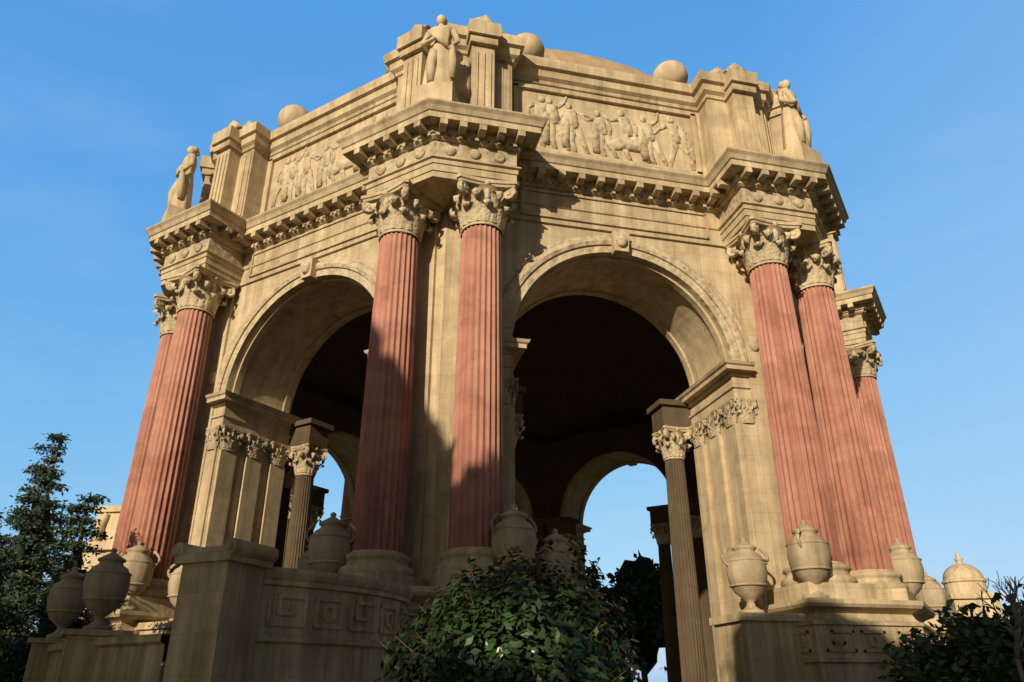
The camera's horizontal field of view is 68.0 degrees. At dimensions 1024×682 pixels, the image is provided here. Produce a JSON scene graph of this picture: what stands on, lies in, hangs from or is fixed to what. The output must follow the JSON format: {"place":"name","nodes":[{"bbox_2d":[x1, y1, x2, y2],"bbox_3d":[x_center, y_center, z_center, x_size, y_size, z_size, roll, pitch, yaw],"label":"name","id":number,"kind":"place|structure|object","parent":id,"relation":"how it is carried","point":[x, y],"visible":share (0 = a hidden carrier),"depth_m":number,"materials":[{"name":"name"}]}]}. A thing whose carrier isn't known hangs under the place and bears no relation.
{"place":"outdoors","nodes":[
{"label":"outdoors","id":0,"kind":"place"},
{"bbox_2d":[72,505,121,570],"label":"colonnade pier","id":1,"kind":"structure","parent":0,"point":[109,517],"depth_m":71.23,"materials":[{"name":"stone"}]},
{"bbox_2d":[294,295,689,452],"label":"domed ceiling","id":2,"kind":"structure","parent":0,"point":[587,364],"depth_m":72.89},
{"bbox_2d":[0,0,1023,681],"label":"sky","id":3,"kind":"structure","parent":0,"point":[914,109],"materials":[{"name":"blue"}]},
{"bbox_2d":[544,49,652,76],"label":"dome","id":4,"kind":"structure","parent":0,"point":[576,57],"depth_m":49.33,"materials":[{"name":"beige stone"}]},
{"bbox_2d":[402,15,924,681],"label":"rotunda section","id":5,"kind":"object","parent":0,"point":[680,217],"visible":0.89,"depth_m":38.44,"materials":[{"name":"beige stone"}]},
{"bbox_2d":[414,15,459,102],"bbox_3d":[-3.708,-14.075,38.877,2.101,6.957,1.614,-4,-25,8],"label":"attic statue","id":6,"kind":"object","parent":5,"relation":"on","point":[439,78],"visible":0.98,"depth_m":38.19,"materials":[{"name":"stone"}]},
{"bbox_2d":[490,503,536,572],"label":"urn","id":7,"kind":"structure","parent":5,"relation":"on","point":[514,528],"depth_m":28.61,"materials":[{"name":"stone"}]},
{"bbox_2d":[517,33,544,56],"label":"stone ball","id":8,"kind":"object","parent":5,"relation":"on","point":[534,45],"visible":0.37,"depth_m":44.44,"materials":[{"name":"stone"}]},
{"bbox_2d":[534,529,580,593],"bbox_3d":[1.770,9.187,30.622,1.702,3.200,1.702,-14,-28,28],"label":"urn","id":9,"kind":"object","parent":5,"relation":"on","point":[554,537],"visible":0.55,"depth_m":30.20,"materials":[{"name":"stone"}]},
{"bbox_2d":[653,60,687,83],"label":"stone ball","id":10,"kind":"object","parent":5,"relation":"on","point":[673,70],"visible":0.48,"depth_m":46.38,"materials":[{"name":"stone"}]},
{"bbox_2d":[721,537,768,612],"bbox_3d":[10.039,10.004,32.413,1.712,3.219,1.712,-16,-29,31],"label":"urn","id":11,"kind":"object","parent":5,"relation":"on","point":[745,563],"visible":0.95,"depth_m":31.87,"materials":[{"name":"stone"}]},
{"bbox_2d":[776,80,822,161],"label":"attic statue","id":12,"kind":"object","parent":5,"relation":"on","point":[796,133],"visible":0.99,"depth_m":42.52,"materials":[{"name":"stone"}]},
{"bbox_2d":[785,520,831,598],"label":"urn","id":13,"kind":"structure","parent":5,"relation":"on","point":[808,554],"depth_m":31.19,"materials":[{"name":"stone"}]},
{"label":"ground","id":14,"kind":"structure","parent":0,"visible":0},
{"bbox_2d":[0,512,27,681],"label":"tree","id":15,"kind":"object","parent":14,"relation":"on","point":[7,627],"visible":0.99,"depth_m":26.62,"materials":[{"name":"green plant"}]},
{"bbox_2d":[2,432,81,673],"bbox_3d":[-25.513,11.694,37.955,9.120,15.191,7.645,15,-29,-29],"label":"tree","id":16,"kind":"object","parent":14,"relation":"on","point":[59,439],"visible":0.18,"depth_m":40.00,"materials":[{"name":"green plant"}]},
{"bbox_2d":[0,460,90,681],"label":"tree","id":17,"kind":"object","parent":14,"relation":"on","point":[21,552],"visible":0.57,"depth_m":32.25,"materials":[{"name":"green plant"}]},
{"bbox_2d":[0,492,128,681],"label":"tree","id":18,"kind":"object","parent":14,"relation":"on","point":[15,663],"visible":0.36,"depth_m":29.43,"materials":[{"name":"green plant"}]},
{"bbox_2d":[83,153,295,611],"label":"rotunda section","id":19,"kind":"object","parent":14,"relation":"on","point":[165,306],"visible":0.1,"depth_m":45.81,"materials":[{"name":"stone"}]},
{"bbox_2d":[22,537,413,681],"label":"planter wall","id":20,"kind":"structure","parent":14,"relation":"on","point":[246,611],"depth_m":20.91,"materials":[{"name":"stone"}]},
{"bbox_2d":[45,566,85,637],"bbox_3d":[-15.395,9.045,26.287,1.285,2.400,1.285,11,-27,-23],"label":"urn planter","id":21,"kind":"object","parent":20,"relation":"on","point":[65,606],"visible":0.81,"depth_m":25.88,"materials":[{"name":"stone"}]},
{"bbox_2d":[81,548,131,629],"bbox_3d":[-12.207,7.450,22.835,1.285,2.400,1.285,-4,-25,8],"label":"urn planter","id":22,"kind":"object","parent":20,"relation":"on","point":[106,584],"visible":0.97,"depth_m":22.43,"materials":[{"name":"stone"}]},
{"bbox_2d":[80,24,446,681],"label":"rotunda section","id":23,"kind":"object","parent":14,"relation":"on","point":[289,249],"visible":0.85,"depth_m":41.77,"materials":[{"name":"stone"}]},
{"bbox_2d":[116,541,160,610],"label":"urn","id":24,"kind":"structure","parent":23,"relation":"on","point":[140,564],"depth_m":35.84,"materials":[{"name":"stone"}]},
{"bbox_2d":[167,564,182,620],"bbox_3d":[-15.474,11.733,36.121,1.697,3.190,1.697,20,-32,-37],"label":"urn","id":25,"kind":"object","parent":23,"relation":"on","point":[174,577],"visible":0.23,"depth_m":35.52,"materials":[{"name":"stone"}]},
{"bbox_2d":[161,146,199,220],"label":"attic statue","id":26,"kind":"object","parent":23,"relation":"on","point":[180,195],"visible":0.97,"depth_m":47.93,"materials":[{"name":"stone"}]},
{"bbox_2d":[278,104,308,126],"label":"stone ball","id":27,"kind":"object","parent":23,"relation":"on","point":[289,113],"visible":0.46,"depth_m":49.91,"materials":[{"name":"stone"}]},
{"bbox_2d":[297,544,311,569],"bbox_3d":[-8.235,9.841,32.087,1.724,3.241,1.724,-7,-26,14],"label":"urn","id":28,"kind":"object","parent":23,"relation":"on","point":[303,560],"visible":0.09,"depth_m":31.62,"materials":[{"name":"stone"}]},
{"bbox_2d":[305,512,354,572],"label":"urn","id":29,"kind":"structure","parent":23,"relation":"on","point":[330,540],"depth_m":29.61,"materials":[{"name":"stone"}]},
{"bbox_2d":[290,387,361,550],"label":"rotunda section","id":30,"kind":"object","parent":14,"relation":"on","point":[343,438],"visible":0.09,"depth_m":67.49,"materials":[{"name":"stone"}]},
{"bbox_2d":[374,540,647,681],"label":"shrub","id":31,"kind":"object","parent":14,"relation":"on","point":[518,628],"visible":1,"depth_m":12.08,"materials":[{"name":"green plant"}]},
{"bbox_2d":[515,439,547,591],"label":"rotunda section","id":32,"kind":"object","parent":14,"relation":"on","point":[530,485],"visible":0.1,"depth_m":74.81,"materials":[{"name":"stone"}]},
{"bbox_2d":[585,568,628,662],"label":"tree","id":33,"kind":"object","parent":14,"relation":"on","point":[588,575],"visible":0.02,"depth_m":88.33,"materials":[{"name":"green plant"}]},
{"bbox_2d":[545,421,688,681],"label":"rotunda section","id":34,"kind":"object","parent":14,"relation":"on","point":[579,467],"visible":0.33,"depth_m":73.11,"materials":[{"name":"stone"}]},
{"bbox_2d":[598,550,664,681],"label":"tree","id":35,"kind":"object","parent":14,"relation":"on","point":[640,575],"visible":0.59,"depth_m":81.34,"materials":[{"name":"green plant"}]},
{"bbox_2d":[686,329,879,681],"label":"rotunda section","id":36,"kind":"object","parent":14,"relation":"on","point":[695,516],"visible":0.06,"depth_m":61.48,"materials":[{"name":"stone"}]},
{"bbox_2d":[762,83,953,644],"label":"rotunda section","id":37,"kind":"object","parent":14,"relation":"on","point":[838,322],"visible":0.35,"depth_m":40.64,"materials":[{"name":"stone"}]},
{"bbox_2d":[889,538,925,596],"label":"urn","id":38,"kind":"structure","parent":37,"relation":"on","point":[906,563],"depth_m":35.12,"materials":[{"name":"stone"}]},
{"bbox_2d":[915,572,946,627],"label":"urn","id":39,"kind":"structure","parent":37,"relation":"on","point":[931,594],"depth_m":44.96,"materials":[{"name":"stone"}]},
{"bbox_2d":[876,599,1023,681],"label":"bush","id":40,"kind":"object","parent":14,"relation":"on","point":[977,648],"visible":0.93,"depth_m":21.41,"materials":[{"name":"green plant"}]},
{"bbox_2d":[941,552,1003,624],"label":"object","id":41,"kind":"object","parent":14,"relation":"on","point":[960,581],"depth_m":75.79,"materials":[{"name":"stone"}]},
{"bbox_2d":[976,572,1023,681],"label":"bare tree","id":42,"kind":"object","parent":14,"relation":"on","point":[1016,633],"visible":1,"depth_m":18.52,"materials":[{"name":"grey plant"}]},
{"bbox_2d":[989,583,1023,657],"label":"tree","id":43,"kind":"object","parent":14,"relation":"on","point":[997,596],"visible":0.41,"depth_m":22.00,"materials":[{"name":"green plant"}]}
]}

